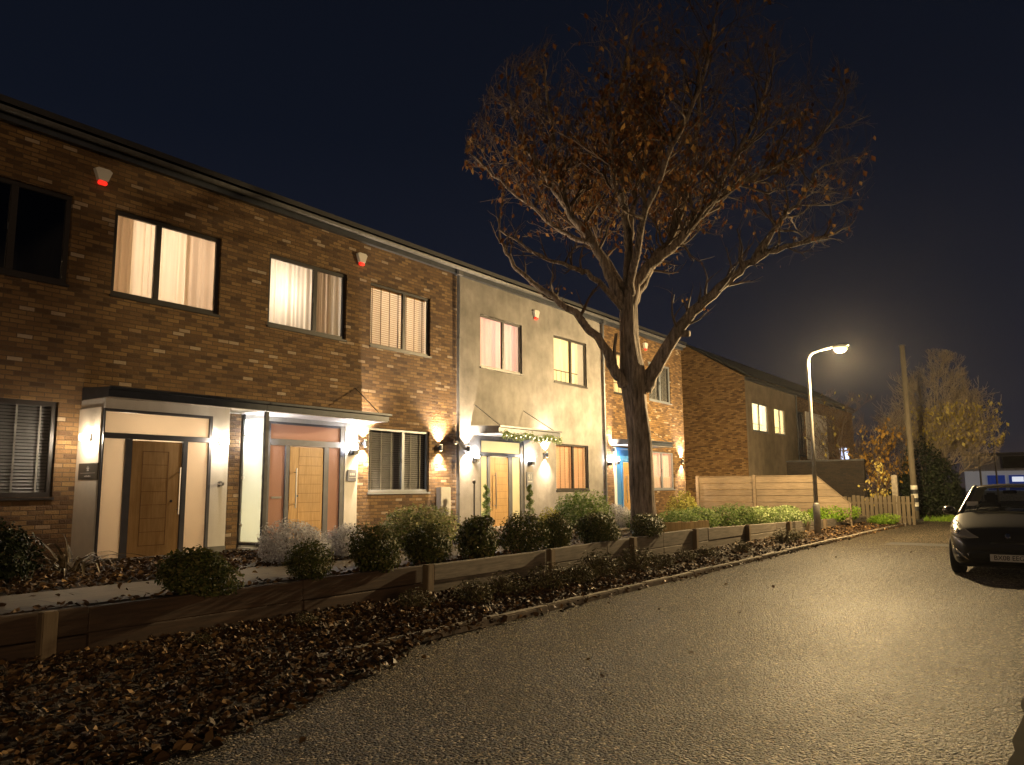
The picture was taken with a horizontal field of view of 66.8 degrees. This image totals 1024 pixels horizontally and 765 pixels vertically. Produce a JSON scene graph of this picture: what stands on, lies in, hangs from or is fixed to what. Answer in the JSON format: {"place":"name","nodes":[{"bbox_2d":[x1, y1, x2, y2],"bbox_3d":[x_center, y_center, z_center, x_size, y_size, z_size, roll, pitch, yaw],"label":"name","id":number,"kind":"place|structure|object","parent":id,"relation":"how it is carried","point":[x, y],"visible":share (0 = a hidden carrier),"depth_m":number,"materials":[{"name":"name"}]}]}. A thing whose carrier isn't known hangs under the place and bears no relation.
{"place":"outdoors","nodes":[
{"label":"outdoors","id":0,"kind":"place"},
{"bbox_2d":[0,546,542,613],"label":"path","id":1,"kind":"structure","parent":0,"point":[93,594],"depth_m":8.15,"materials":[{"name":"grey concrete"}]},
{"bbox_2d":[127,526,629,570],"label":"doorstep path","id":2,"kind":"structure","parent":0,"point":[271,566],"depth_m":11.13,"materials":[{"name":"grey concrete"}]},
{"bbox_2d":[523,484,536,527],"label":"spiral topiary","id":3,"kind":"object","parent":2,"relation":"on","point":[529,496],"visible":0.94,"depth_m":20.75,"materials":[{"name":"green plant"}]},
{"bbox_2d":[0,512,892,615],"bbox_3d":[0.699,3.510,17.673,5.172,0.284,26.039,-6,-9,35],"label":"garden litter","id":4,"kind":"object","parent":0,"point":[128,570],"visible":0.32,"depth_m":9.66,"materials":[{"name":"brown plant"}]},
{"bbox_2d":[0,518,45,583],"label":"evergreen shrub","id":5,"kind":"object","parent":4,"relation":"on","point":[8,543],"visible":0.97,"depth_m":9.11,"materials":[{"name":"green plant"}]},
{"bbox_2d":[8,534,152,579],"bbox_3d":[-5.707,2.257,10.095,1.760,0.490,1.822,-2,-8,9],"label":"strappy plant","id":6,"kind":"object","parent":4,"relation":"on","point":[64,562],"visible":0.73,"depth_m":10.01,"materials":[{"name":"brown plant"}]},
{"bbox_2d":[0,94,269,562],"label":"brick house","id":7,"kind":"structure","parent":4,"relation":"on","point":[123,405],"depth_m":12.71,"materials":[{"name":"brown brick"}]},
{"bbox_2d":[0,398,56,500],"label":"window","id":8,"kind":"structure","parent":7,"relation":"in","point":[27,427],"depth_m":11.79,"materials":[{"name":"grey glass"}]},
{"bbox_2d":[0,176,71,286],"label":"window","id":9,"kind":"structure","parent":7,"relation":"in","point":[35,221],"depth_m":13.39,"materials":[{"name":"black glass"}]},
{"bbox_2d":[126,440,181,557],"bbox_3d":[-5.689,1.848,12.401,0.140,1.808,0.840,-6,-9,35],"label":"door","id":10,"kind":"structure","parent":7,"relation":"in","point":[155,483],"depth_m":12.40,"materials":[{"name":"brown wood"}]},
{"bbox_2d":[109,210,220,316],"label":"window","id":11,"kind":"structure","parent":7,"relation":"in","point":[157,263],"depth_m":13.94,"materials":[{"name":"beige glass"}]},
{"bbox_2d":[151,544,244,598],"bbox_3d":[-3.197,1.949,8.009,0.972,0.554,0.709,-2,-8,9],"label":"box shrub","id":12,"kind":"object","parent":4,"relation":"on","point":[199,568],"visible":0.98,"depth_m":7.87,"materials":[{"name":"green plant"}]},
{"bbox_2d":[236,412,269,550],"bbox_3d":[-4.747,1.808,14.207,0.755,2.505,0.090,-6,-9,35],"label":"glass screen","id":13,"kind":"object","parent":4,"relation":"on","point":[252,497],"visible":0.87,"depth_m":14.20,"materials":[{"name":"frosted glass"},{"name":"dark steel"}]},
{"bbox_2d":[255,517,332,563],"bbox_3d":[-3.196,2.325,11.340,1.074,0.718,0.955,4,-9,-30],"label":"silver shrub","id":14,"kind":"object","parent":4,"relation":"on","point":[280,541],"visible":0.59,"depth_m":11.15,"materials":[{"name":"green plant"}]},
{"bbox_2d":[281,538,335,580],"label":"box shrub","id":15,"kind":"object","parent":4,"relation":"on","point":[316,569],"visible":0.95,"depth_m":9.08,"materials":[{"name":"green plant"}]},
{"bbox_2d":[159,159,464,548],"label":"brick house","id":16,"kind":"structure","parent":4,"relation":"on","point":[351,355],"depth_m":16.97,"materials":[{"name":"brown brick"}]},
{"bbox_2d":[288,447,323,538],"bbox_3d":[-4.171,2.249,15.751,0.140,1.853,0.860,-6,-9,35],"label":"door","id":17,"kind":"structure","parent":16,"relation":"in","point":[306,464],"depth_m":15.78,"materials":[{"name":"brown wood"}]},
{"bbox_2d":[266,254,346,341],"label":"window","id":18,"kind":"structure","parent":16,"relation":"in","point":[303,298],"depth_m":16.40,"materials":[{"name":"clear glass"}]},
{"bbox_2d":[367,427,429,494],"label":"window","id":19,"kind":"structure","parent":16,"relation":"in","point":[397,459],"depth_m":18.21,"materials":[{"name":"clear glass"}]},
{"bbox_2d":[369,283,431,358],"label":"window","id":20,"kind":"structure","parent":16,"relation":"in","point":[399,320],"depth_m":18.63,"materials":[{"name":"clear glass"}]},
{"bbox_2d":[322,521,363,559],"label":"silver shrub","id":21,"kind":"object","parent":4,"relation":"on","point":[339,547],"visible":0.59,"depth_m":12.02,"materials":[{"name":"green plant"}]},
{"bbox_2d":[344,522,404,572],"bbox_3d":[-1.774,2.150,10.040,0.720,0.691,0.854,2,-8,-18],"label":"box shrub","id":22,"kind":"object","parent":4,"relation":"on","point":[371,553],"visible":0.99,"depth_m":9.93,"materials":[{"name":"green plant"}]},
{"bbox_2d":[378,503,460,548],"bbox_3d":[-1.635,2.586,13.925,1.597,0.854,1.368,4,-9,-27],"label":"variegated shrub","id":23,"kind":"object","parent":4,"relation":"on","point":[415,518],"visible":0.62,"depth_m":13.67,"materials":[{"name":"green plant"}]},
{"bbox_2d":[401,521,453,565],"bbox_3d":[-1.184,2.319,11.191,0.758,0.654,1.025,-2,-8,10],"label":"box shrub","id":24,"kind":"object","parent":4,"relation":"on","point":[419,545],"visible":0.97,"depth_m":10.89,"materials":[{"name":"green plant"}]},
{"bbox_2d":[472,480,475,517],"bbox_3d":[-0.945,3.096,19.399,0.090,1.315,0.090,-6,-9,35],"label":"garden light","id":25,"kind":"object","parent":4,"relation":"on","point":[474,481],"visible":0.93,"depth_m":19.42,"materials":[{"name":"grey metal"}]},
{"bbox_2d":[453,513,499,559],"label":"box shrub","id":26,"kind":"object","parent":4,"relation":"on","point":[477,542],"visible":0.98,"depth_m":11.80,"materials":[{"name":"green plant"}]},
{"bbox_2d":[481,484,493,527],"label":"spiral topiary","id":27,"kind":"object","parent":4,"relation":"on","point":[486,500],"visible":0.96,"depth_m":19.22,"materials":[{"name":"plant"}]},
{"bbox_2d":[368,233,607,529],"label":"rendered house","id":28,"kind":"structure","parent":4,"relation":"on","point":[531,362],"depth_m":22.46,"materials":[{"name":"beige paint"}]},
{"bbox_2d":[490,457,507,526],"bbox_3d":[-0.331,2.964,21.083,0.140,1.858,0.820,-6,-9,35],"label":"door","id":29,"kind":"structure","parent":28,"relation":"in","point":[498,465],"depth_m":21.08,"materials":[{"name":"brown wood"}]},
{"bbox_2d":[480,314,523,375],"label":"window","id":30,"kind":"structure","parent":28,"relation":"in","point":[500,341],"depth_m":21.89,"materials":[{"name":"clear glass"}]},
{"bbox_2d":[501,429,562,444],"bbox_3d":[0.574,1.492,20.820,0.201,0.347,2.890,-6,-9,35],"label":"garland","id":31,"kind":"object","parent":28,"relation":"hanging from","point":[530,436],"visible":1,"depth_m":20.69,"materials":[{"name":"green plant"}]},
{"bbox_2d":[553,335,587,388],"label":"window","id":32,"kind":"structure","parent":28,"relation":"in","point":[569,355],"depth_m":24.87,"materials":[{"name":"clear glass"}]},
{"bbox_2d":[556,444,589,491],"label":"window","id":33,"kind":"structure","parent":28,"relation":"in","point":[571,460],"depth_m":24.38,"materials":[{"name":"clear glass"}]},
{"bbox_2d":[497,511,551,553],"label":"box shrub","id":34,"kind":"object","parent":4,"relation":"on","point":[523,542],"visible":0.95,"depth_m":12.79,"materials":[{"name":"green plant"}]},
{"bbox_2d":[537,507,559,529],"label":"yellow shrub","id":35,"kind":"object","parent":4,"relation":"on","point":[545,516],"visible":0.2,"depth_m":18.14,"materials":[{"name":"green plant"}]},
{"bbox_2d":[539,511,573,548],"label":"box shrub","id":36,"kind":"object","parent":4,"relation":"on","point":[560,534],"visible":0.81,"depth_m":13.50,"materials":[{"name":"green plant"}]},
{"bbox_2d":[550,488,614,527],"bbox_3d":[1.830,3.299,20.209,1.705,1.095,1.593,-2,-8,8],"label":"green shrub","id":37,"kind":"object","parent":4,"relation":"on","point":[570,509],"visible":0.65,"depth_m":19.97,"materials":[{"name":"green plant"}]},
{"bbox_2d":[574,510,621,543],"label":"box shrub","id":38,"kind":"object","parent":4,"relation":"on","point":[592,527],"visible":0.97,"depth_m":14.64,"materials":[{"name":"green plant"}]},
{"bbox_2d":[532,291,686,517],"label":"brick house","id":39,"kind":"structure","parent":4,"relation":"on","point":[665,405],"depth_m":29.37,"materials":[{"name":"brown brick"}]},
{"bbox_2d":[614,353,621,394],"bbox_3d":[4.003,-0.261,27.802,0.299,1.640,2.000,-6,-9,35],"label":"window","id":40,"kind":"structure","parent":39,"relation":"in","point":[617,390],"depth_m":27.55,"materials":[{"name":"clear glass"}]},
{"bbox_2d":[623,463,629,510],"bbox_3d":[4.110,3.751,27.145,0.140,1.868,0.830,-6,-9,35],"label":"door","id":41,"kind":"structure","parent":39,"relation":"in","point":[625,465],"depth_m":27.00,"materials":[{"name":"brown wood"}]},
{"bbox_2d":[648,362,671,404],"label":"window","id":42,"kind":"structure","parent":39,"relation":"in","point":[661,392],"depth_m":30.55,"materials":[{"name":"clear glass"}]},
{"bbox_2d":[653,451,675,490],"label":"window","id":43,"kind":"structure","parent":39,"relation":"in","point":[662,461],"depth_m":29.88,"materials":[{"name":"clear glass"}]},
{"bbox_2d":[605,503,629,527],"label":"silver shrub","id":44,"kind":"object","parent":4,"relation":"on","point":[616,509],"visible":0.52,"depth_m":20.42,"materials":[{"name":"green plant"}]},
{"bbox_2d":[621,510,660,527],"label":"green shrub","id":45,"kind":"object","parent":4,"relation":"on","point":[627,523],"visible":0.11,"depth_m":20.38,"materials":[{"name":"green plant"}]},
{"bbox_2d":[629,512,666,538],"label":"box shrub","id":46,"kind":"object","parent":4,"relation":"on","point":[649,525],"visible":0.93,"depth_m":16.06,"materials":[{"name":"green plant"}]},
{"bbox_2d":[462,0,875,534],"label":"bare tree","id":47,"kind":"object","parent":4,"relation":"on","point":[634,379],"visible":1,"depth_m":18.19,"materials":[{"name":"brown plant"}]},
{"bbox_2d":[658,507,700,521],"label":"green shrub","id":48,"kind":"object","parent":4,"relation":"on","point":[673,516],"visible":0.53,"depth_m":21.60,"materials":[{"name":"green plant"}]},
{"bbox_2d":[664,490,697,513],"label":"yellow shrub","id":49,"kind":"object","parent":4,"relation":"on","point":[676,505],"visible":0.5,"depth_m":27.48,"materials":[{"name":"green plant"}]},
{"bbox_2d":[660,520,708,532],"bbox_3d":[4.319,3.618,19.359,0.112,0.378,3.032,-6,-9,35],"label":"log edging","id":50,"kind":"object","parent":4,"relation":"on","point":[675,526],"visible":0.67,"depth_m":19.25,"materials":[{"name":"brown wood"}]},
{"bbox_2d":[681,505,720,527],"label":"green shrub","id":51,"kind":"object","parent":4,"relation":"on","point":[707,514],"visible":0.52,"depth_m":22.37,"materials":[{"name":"green plant"}]},
{"bbox_2d":[701,502,761,525],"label":"green shrub","id":52,"kind":"object","parent":4,"relation":"on","point":[736,517],"visible":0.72,"depth_m":23.74,"materials":[{"name":"green plant"}]},
{"bbox_2d":[741,505,778,524],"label":"pale shrub","id":53,"kind":"object","parent":4,"relation":"on","point":[767,515],"visible":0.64,"depth_m":24.80,"materials":[{"name":"green plant"}]},
{"bbox_2d":[770,505,802,519],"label":"pale shrub","id":54,"kind":"object","parent":4,"relation":"on","point":[782,508],"visible":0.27,"depth_m":25.88,"materials":[{"name":"green plant"}]},
{"bbox_2d":[772,511,812,525],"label":"pale shrub","id":55,"kind":"object","parent":4,"relation":"on","point":[793,515],"visible":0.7,"depth_m":24.16,"materials":[{"name":"green plant"}]},
{"bbox_2d":[801,505,856,521],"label":"shrub","id":56,"kind":"object","parent":4,"relation":"on","point":[835,516],"visible":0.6,"depth_m":27.12,"materials":[{"name":"green plant"}]},
{"bbox_2d":[826,505,861,520],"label":"shrub","id":57,"kind":"object","parent":4,"relation":"on","point":[856,514],"visible":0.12,"depth_m":28.36,"materials":[{"name":"green plant"}]},
{"bbox_2d":[858,457,891,508],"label":"shrub","id":58,"kind":"object","parent":4,"relation":"on","point":[877,465],"visible":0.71,"depth_m":32.97,"materials":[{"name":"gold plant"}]},
{"bbox_2d":[0,522,896,764],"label":"verge","id":59,"kind":"structure","parent":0,"point":[57,760],"depth_m":5.72,"materials":[{"name":"soil"}]},
{"bbox_2d":[185,633,213,645],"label":"heather plant","id":60,"kind":"object","parent":59,"relation":"on","point":[203,637],"visible":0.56,"depth_m":7.23,"materials":[{"name":"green plant"}]},
{"bbox_2d":[291,611,320,624],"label":"heather plant","id":61,"kind":"object","parent":59,"relation":"on","point":[303,619],"visible":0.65,"depth_m":8.20,"materials":[{"name":"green plant"}]},
{"bbox_2d":[396,587,434,607],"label":"heather plant","id":62,"kind":"object","parent":59,"relation":"on","point":[418,601],"visible":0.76,"depth_m":9.34,"materials":[{"name":"green plant"}]},
{"bbox_2d":[0,521,910,764],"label":"fallen leaves","id":63,"kind":"object","parent":59,"relation":"on","point":[413,616],"visible":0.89,"depth_m":6.40,"materials":[{"name":"brown plant"}]},
{"bbox_2d":[451,578,493,604],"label":"heather plant","id":64,"kind":"object","parent":59,"relation":"on","point":[474,592],"visible":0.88,"depth_m":9.75,"materials":[{"name":"green plant"}]},
{"bbox_2d":[482,570,530,595],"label":"heather plant","id":65,"kind":"object","parent":59,"relation":"on","point":[502,581],"visible":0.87,"depth_m":10.47,"materials":[{"name":"green plant"}]},
{"bbox_2d":[524,562,571,590],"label":"heather plant","id":66,"kind":"object","parent":59,"relation":"on","point":[551,579],"visible":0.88,"depth_m":11.04,"materials":[{"name":"green plant"}]},
{"bbox_2d":[561,561,599,584],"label":"heather plant","id":67,"kind":"object","parent":59,"relation":"on","point":[577,576],"visible":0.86,"depth_m":11.65,"materials":[{"name":"green plant"}]},
{"bbox_2d":[575,548,623,577],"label":"heather plant","id":68,"kind":"object","parent":59,"relation":"on","point":[598,564],"visible":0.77,"depth_m":12.39,"materials":[{"name":"green plant"}]},
{"bbox_2d":[616,545,662,570],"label":"heather plant","id":69,"kind":"object","parent":59,"relation":"on","point":[630,561],"visible":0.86,"depth_m":13.34,"materials":[{"name":"green plant"}]},
{"bbox_2d":[648,552,677,566],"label":"heather plant","id":70,"kind":"object","parent":59,"relation":"on","point":[666,562],"visible":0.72,"depth_m":14.04,"materials":[{"name":"green plant"}]},
{"bbox_2d":[672,547,699,561],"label":"heather plant","id":71,"kind":"object","parent":59,"relation":"on","point":[681,555],"visible":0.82,"depth_m":14.97,"materials":[{"name":"green plant"}]},
{"bbox_2d":[696,544,721,557],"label":"heather plant","id":72,"kind":"object","parent":59,"relation":"on","point":[705,551],"visible":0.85,"depth_m":15.84,"materials":[{"name":"green plant"}]},
{"bbox_2d":[730,539,751,551],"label":"heather plant","id":73,"kind":"object","parent":59,"relation":"on","point":[741,547],"visible":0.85,"depth_m":17.07,"materials":[{"name":"green plant"}]},
{"bbox_2d":[770,528,797,543],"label":"heather plant","id":74,"kind":"object","parent":59,"relation":"on","point":[780,536],"visible":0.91,"depth_m":19.61,"materials":[{"name":"green plant"}]},
{"bbox_2d":[787,529,808,539],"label":"heather plant","id":75,"kind":"object","parent":59,"relation":"on","point":[799,536],"visible":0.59,"depth_m":20.71,"materials":[{"name":"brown plant"}]},
{"bbox_2d":[806,344,848,534],"bbox_3d":[9.461,1.729,22.955,1.298,5.717,0.400,-6,-9,35],"label":"street lamp","id":76,"kind":"object","parent":59,"relation":"on","point":[839,348],"visible":0.99,"depth_m":23.13,"materials":[{"name":"grey metal"}]},
{"bbox_2d":[844,495,915,524],"bbox_3d":[14.169,4.948,30.127,2.700,1.142,0.120,-6,-9,35],"label":"picket fence","id":77,"kind":"object","parent":59,"relation":"on","point":[884,503],"visible":0.6,"depth_m":29.89,"materials":[{"name":"brown wood"}]},
{"bbox_2d":[867,513,900,524],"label":"shrub","id":78,"kind":"object","parent":59,"relation":"on","point":[879,519],"visible":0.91,"depth_m":28.50,"materials":[{"name":"green plant"}]},
{"bbox_2d":[0,0,1023,487],"label":"sky","id":79,"kind":"structure","parent":0,"point":[358,111],"materials":[{"name":"blue"}]},
{"bbox_2d":[100,501,1023,764],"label":"road","id":80,"kind":"structure","parent":0,"point":[883,653],"depth_m":6.02,"materials":[{"name":"grey asphalt"}]},
{"bbox_2d":[886,542,948,546],"bbox_3d":[10.549,4.102,19.642,1.900,0.001,1.000,-6,-9,35],"label":"road patch","id":81,"kind":"object","parent":80,"relation":"on","point":[916,544],"visible":0.6,"depth_m":19.72,"materials":[{"name":"grey asphalt"}]},
{"bbox_2d":[942,484,1023,571],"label":"parked car","id":82,"kind":"object","parent":80,"relation":"on","point":[989,533],"visible":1,"depth_m":12.83,"materials":[{"name":"black paint"}]},
{"bbox_2d":[681,344,799,508],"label":"house","id":83,"kind":"structure","parent":0,"point":[740,419],"depth_m":42.77,"materials":[{"name":"brick"}]},
{"bbox_2d":[752,402,768,433],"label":"window","id":84,"kind":"structure","parent":83,"relation":"in","point":[758,410],"depth_m":43.61,"materials":[{"name":"clear glass"}]},
{"bbox_2d":[774,408,786,435],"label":"window","id":85,"kind":"structure","parent":83,"relation":"in","point":[778,415],"depth_m":46.44,"materials":[{"name":"clear glass"}]},
{"bbox_2d":[733,364,854,459],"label":"house","id":86,"kind":"structure","parent":0,"point":[802,408],"depth_m":53.16,"materials":[{"name":"brick"}]},
{"bbox_2d":[797,411,807,456],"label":"window","id":87,"kind":"structure","parent":86,"relation":"in","point":[800,418],"depth_m":50.48,"materials":[{"name":"clear glass"}]},
{"bbox_2d":[827,419,835,456],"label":"window","id":88,"kind":"structure","parent":86,"relation":"in","point":[827,419],"depth_m":56.04,"materials":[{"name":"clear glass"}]},
{"bbox_2d":[866,487,1002,522],"bbox_3d":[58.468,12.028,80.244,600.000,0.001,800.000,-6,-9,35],"label":"ground","id":89,"kind":"structure","parent":0,"point":[963,498],"depth_m":80.85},
{"bbox_2d":[0,516,866,661],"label":"sleeper wall","id":90,"kind":"structure","parent":89,"relation":"on","point":[45,633],"depth_m":8.72,"materials":[{"name":"brown wood"}]},
{"bbox_2d":[311,522,912,660],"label":"kerb","id":91,"kind":"structure","parent":89,"relation":"on","point":[514,615],"depth_m":10.17,"materials":[{"name":"concrete"}]},
{"bbox_2d":[695,475,852,525],"bbox_3d":[9.604,4.405,28.934,5.715,1.920,0.110,-6,-9,35],"label":"board fence","id":92,"kind":"object","parent":89,"relation":"on","point":[783,490],"visible":0.62,"depth_m":28.99,"materials":[{"name":"brown wood"}]},
{"bbox_2d":[786,459,866,512],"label":"brick wall","id":93,"kind":"structure","parent":89,"relation":"on","point":[843,477],"depth_m":35.81,"materials":[{"name":"brown brick"}]},
{"bbox_2d":[797,387,880,487],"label":"bare tree","id":94,"kind":"object","parent":89,"relation":"on","point":[837,443],"visible":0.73,"depth_m":40.16,"materials":[{"name":"brown plant"}]},
{"bbox_2d":[840,407,916,514],"bbox_3d":[17.755,3.821,37.629,3.301,5.424,3.079,-6,-9,35],"label":"bare tree","id":95,"kind":"object","parent":89,"relation":"on","point":[878,453],"visible":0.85,"depth_m":37.50,"materials":[{"name":"orange plant"}]},
{"bbox_2d":[891,475,898,514],"bbox_3d":[16.057,4.849,32.460,0.220,1.940,0.220,-6,-9,35],"label":"gate post","id":96,"kind":"object","parent":89,"relation":"on","point":[894,483],"visible":0.42,"depth_m":32.44,"materials":[{"name":"wood"}]},
{"bbox_2d":[898,344,919,518],"bbox_3d":[18.200,2.241,35.581,0.357,8.081,0.320,-6,-9,35],"label":"telegraph pole","id":97,"kind":"object","parent":89,"relation":"on","point":[912,471],"visible":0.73,"depth_m":35.49,"materials":[{"name":"brown wood"}]},
{"bbox_2d":[889,436,966,517],"bbox_3d":[20.161,4.570,37.675,3.329,3.953,3.116,-6,-9,35],"label":"ivy hedge","id":98,"kind":"object","parent":89,"relation":"on","point":[933,489],"visible":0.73,"depth_m":36.91,"materials":[{"name":"green plant"}]},
{"bbox_2d":[870,348,1009,513],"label":"bare tree","id":99,"kind":"object","parent":89,"relation":"on","point":[955,419],"visible":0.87,"depth_m":40.20,"materials":[{"name":"brown plant"}]},
{"bbox_2d":[976,436,983,501],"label":"lamp mast","id":100,"kind":"object","parent":89,"relation":"on","point":[982,498],"visible":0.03,"depth_m":68.31,"materials":[{"name":"metal"}]},
{"bbox_2d":[992,432,999,501],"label":"lamp mast","id":101,"kind":"object","parent":89,"relation":"on","point":[996,472],"visible":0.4,"depth_m":67.67,"materials":[{"name":"metal"}]},
{"bbox_2d":[923,514,954,521],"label":"grass","id":102,"kind":"structure","parent":0,"point":[946,518],"depth_m":32.55,"materials":[{"name":"green plant"}]},
{"bbox_2d":[960,452,1023,500],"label":"depot building","id":103,"kind":"structure","parent":0,"point":[1010,467],"depth_m":72.52,"materials":[{"name":"white"}]},
{"bbox_2d":[987,475,1005,489],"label":"garage door","id":104,"kind":"structure","parent":103,"relation":"in","point":[991,478],"depth_m":72.59,"materials":[{"name":"blue"}]},
{"bbox_2d":[1002,456,1023,467],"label":"window","id":105,"kind":"structure","parent":103,"relation":"in","point":[1007,461],"depth_m":72.01,"materials":[{"name":"black glass"}]},
{"bbox_2d":[1009,475,1023,489],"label":"door","id":106,"kind":"structure","parent":103,"relation":"in","point":[1010,476],"depth_m":71.68,"materials":[{"name":"blue"}]},
{"bbox_2d":[1007,698,1023,764],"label":"pavement","id":107,"kind":"structure","parent":0,"point":[1017,757],"depth_m":4.49,"materials":[{"name":"grey concrete"}]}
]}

